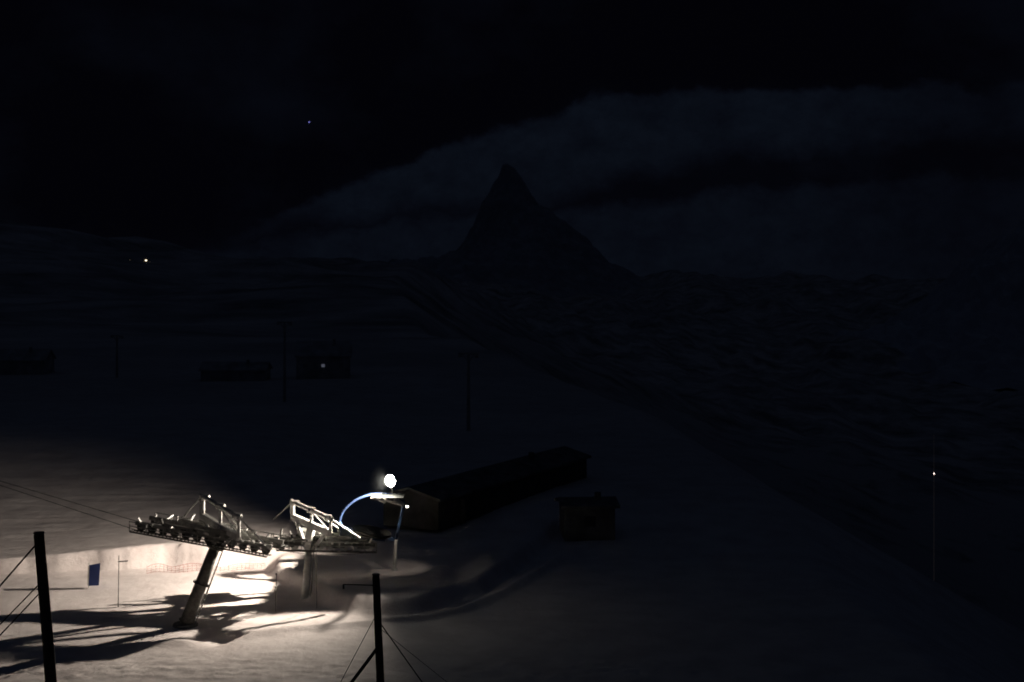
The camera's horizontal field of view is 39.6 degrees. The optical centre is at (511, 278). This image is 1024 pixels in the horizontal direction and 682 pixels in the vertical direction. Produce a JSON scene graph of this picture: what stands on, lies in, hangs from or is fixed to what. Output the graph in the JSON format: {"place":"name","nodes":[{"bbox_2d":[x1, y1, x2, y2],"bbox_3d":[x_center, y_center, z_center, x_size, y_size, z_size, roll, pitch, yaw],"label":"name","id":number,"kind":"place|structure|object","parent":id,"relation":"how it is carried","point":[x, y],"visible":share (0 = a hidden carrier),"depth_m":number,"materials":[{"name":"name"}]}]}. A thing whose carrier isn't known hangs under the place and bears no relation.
{"place":"outdoors","nodes":[
{"label":"outdoors","id":0,"kind":"place"},
{"bbox_2d":[0,218,1023,681],"bbox_3d":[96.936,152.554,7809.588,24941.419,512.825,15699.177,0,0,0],"label":"snowy ground","id":1,"kind":"structure","parent":0,"point":[788,480],"depth_m":162.25,"materials":[{"name":"white snow"}]},
{"bbox_2d":[0,531,56,681],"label":"wooden pole","id":2,"kind":"object","parent":1,"relation":"on","point":[43,594],"visible":1,"depth_m":45.86,"materials":[{"name":"brown wood"}]},
{"bbox_2d":[0,347,56,374],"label":"mountain hut","id":3,"kind":"object","parent":1,"relation":"on","point":[30,360],"visible":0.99,"depth_m":274.76,"materials":[{"name":"clear wood"}]},
{"bbox_2d":[87,563,99,587],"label":"information sign","id":4,"kind":"object","parent":1,"relation":"on","point":[93,574],"visible":0.86,"depth_m":96.31,"materials":[{"name":"metal"}]},
{"bbox_2d":[110,335,123,377],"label":"lift mast","id":5,"kind":"object","parent":1,"relation":"on","point":[117,339],"visible":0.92,"depth_m":269.84,"materials":[{"name":"grey metal"}]},
{"bbox_2d":[118,559,127,606],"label":"marker stake","id":6,"kind":"object","parent":1,"relation":"on","point":[118,578],"visible":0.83,"depth_m":90.98,"materials":[{"name":"metal"}]},
{"bbox_2d":[148,560,264,572],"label":"safety net fence","id":7,"kind":"object","parent":1,"relation":"on","point":[249,563],"visible":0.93,"depth_m":101.88,"materials":[{"name":"plastic"}]},
{"bbox_2d":[129,493,288,628],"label":"ski lift tower","id":8,"kind":"structure","parent":1,"relation":"on","point":[218,535],"depth_m":86.05,"materials":[{"name":"metal"}]},
{"bbox_2d":[0,485,132,528],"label":"haul rope","id":9,"kind":"object","parent":8,"relation":"attached to","point":[67,507],"visible":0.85,"depth_m":94.62,"materials":[{"name":"metal"}]},
{"bbox_2d":[1,481,282,549],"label":"haul rope","id":10,"kind":"object","parent":8,"relation":"attached to","point":[77,503],"visible":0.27,"depth_m":96.41,"materials":[{"name":"metal"}]},
{"bbox_2d":[198,360,272,380],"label":"mountain hut","id":11,"kind":"object","parent":1,"relation":"on","point":[247,370],"visible":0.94,"depth_m":265.00,"materials":[{"name":"clear wood"}]},
{"bbox_2d":[206,372,210,380],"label":"door","id":12,"kind":"structure","parent":11,"relation":"in","point":[208,374],"depth_m":264.95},
{"bbox_2d":[277,321,291,401],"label":"lift mast","id":13,"kind":"object","parent":1,"relation":"on","point":[284,359],"visible":0.93,"depth_m":221.85,"materials":[{"name":"grey metal"}]},
{"bbox_2d":[315,550,316,607],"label":"marker stake","id":14,"kind":"object","parent":1,"relation":"on","point":[316,578],"visible":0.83,"depth_m":90.38,"materials":[{"name":"metal"}]},
{"bbox_2d":[294,339,351,378],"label":"mountain hut","id":15,"kind":"object","parent":1,"relation":"on","point":[322,359],"visible":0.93,"depth_m":268.25,"materials":[{"name":"clear wood"}]},
{"bbox_2d":[300,369,304,378],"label":"door","id":16,"kind":"structure","parent":15,"relation":"in","point":[302,371],"depth_m":267.55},
{"bbox_2d":[272,499,376,598],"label":"ski lift tower","id":17,"kind":"structure","parent":1,"relation":"on","point":[311,537],"depth_m":93.96,"materials":[{"name":"metal"}]},
{"bbox_2d":[147,530,361,554],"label":"haul rope","id":18,"kind":"object","parent":17,"relation":"attached to","point":[304,553],"visible":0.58,"depth_m":94.07,"materials":[{"name":"metal"}]},
{"bbox_2d":[339,475,408,570],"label":"lift bullwheel","id":19,"kind":"object","parent":1,"relation":"on","point":[375,533],"visible":0.98,"depth_m":97.78,"materials":[{"name":"metal"}]},
{"bbox_2d":[341,573,446,681],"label":"wooden pole","id":20,"kind":"object","parent":1,"relation":"on","point":[377,652],"visible":1,"depth_m":45.91,"materials":[{"name":"brown wood"}]},
{"bbox_2d":[458,353,478,430],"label":"lift mast","id":21,"kind":"object","parent":1,"relation":"on","point":[468,359],"visible":0.93,"depth_m":182.84,"materials":[{"name":"grey metal"}]},
{"bbox_2d":[383,446,590,529],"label":"long shed","id":22,"kind":"structure","parent":1,"relation":"on","point":[447,501],"depth_m":119.33,"materials":[{"name":"brown wood"}]},
{"bbox_2d":[445,504,450,515],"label":"window","id":23,"kind":"structure","parent":22,"relation":"in","point":[447,507],"depth_m":112.63,"materials":[{"name":"black glass"}]},
{"bbox_2d":[460,499,465,522],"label":"door","id":24,"kind":"structure","parent":22,"relation":"in","point":[462,501],"depth_m":114.60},
{"bbox_2d":[479,494,484,504],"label":"window","id":25,"kind":"structure","parent":22,"relation":"in","point":[481,497],"depth_m":118.06,"materials":[{"name":"black glass"}]},
{"bbox_2d":[495,489,500,499],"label":"window","id":26,"kind":"structure","parent":22,"relation":"in","point":[497,492],"depth_m":120.83,"materials":[{"name":"black glass"}]},
{"bbox_2d":[511,484,515,494],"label":"window","id":27,"kind":"structure","parent":22,"relation":"in","point":[513,488],"depth_m":123.49,"materials":[{"name":"black glass"}]},
{"bbox_2d":[526,480,530,489],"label":"window","id":28,"kind":"structure","parent":22,"relation":"in","point":[528,483],"depth_m":126.26,"materials":[{"name":"black glass"}]},
{"bbox_2d":[540,476,543,485],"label":"window","id":29,"kind":"structure","parent":22,"relation":"in","point":[542,477],"depth_m":128.84,"materials":[{"name":"black glass"}]},
{"bbox_2d":[553,472,557,481],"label":"window","id":30,"kind":"structure","parent":22,"relation":"in","point":[555,475],"depth_m":131.58,"materials":[{"name":"black glass"}]},
{"bbox_2d":[566,468,570,477],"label":"window","id":31,"kind":"structure","parent":22,"relation":"in","point":[568,471],"depth_m":134.27,"materials":[{"name":"black glass"}]},
{"bbox_2d":[579,464,582,473],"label":"window","id":32,"kind":"structure","parent":22,"relation":"in","point":[580,466],"depth_m":137.12,"materials":[{"name":"black glass"}]},
{"bbox_2d":[554,492,619,541],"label":"storage hut","id":33,"kind":"object","parent":1,"relation":"on","point":[586,518],"visible":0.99,"depth_m":112.35,"materials":[{"name":"brown wood"}]},
{"bbox_2d":[565,516,576,541],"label":"door","id":34,"kind":"structure","parent":33,"relation":"in","point":[570,521],"depth_m":112.08,"materials":[{"name":"brown wood"}]},
{"bbox_2d":[584,516,595,526],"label":"window","id":35,"kind":"structure","parent":33,"relation":"in","point":[589,521],"depth_m":112.26,"materials":[{"name":"black glass"}]},
{"bbox_2d":[0,0,1023,280],"label":"sky","id":36,"kind":"structure","parent":0,"point":[853,140],"materials":[{"name":"black"}]},
{"bbox_2d":[388,164,654,298],"bbox_3d":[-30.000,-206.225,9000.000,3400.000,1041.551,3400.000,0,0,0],"label":"rocky mountain peak","id":37,"kind":"structure","parent":0,"point":[518,236],"depth_m":8536.93,"materials":[{"name":"grey stone"}]},
{"bbox_2d":[834,219,1023,389],"bbox_3d":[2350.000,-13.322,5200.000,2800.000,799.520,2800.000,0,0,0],"label":"rocky mountain ridge","id":38,"kind":"structure","parent":0,"point":[963,322],"depth_m":4840.83,"materials":[{"name":"grey stone"}]}
]}

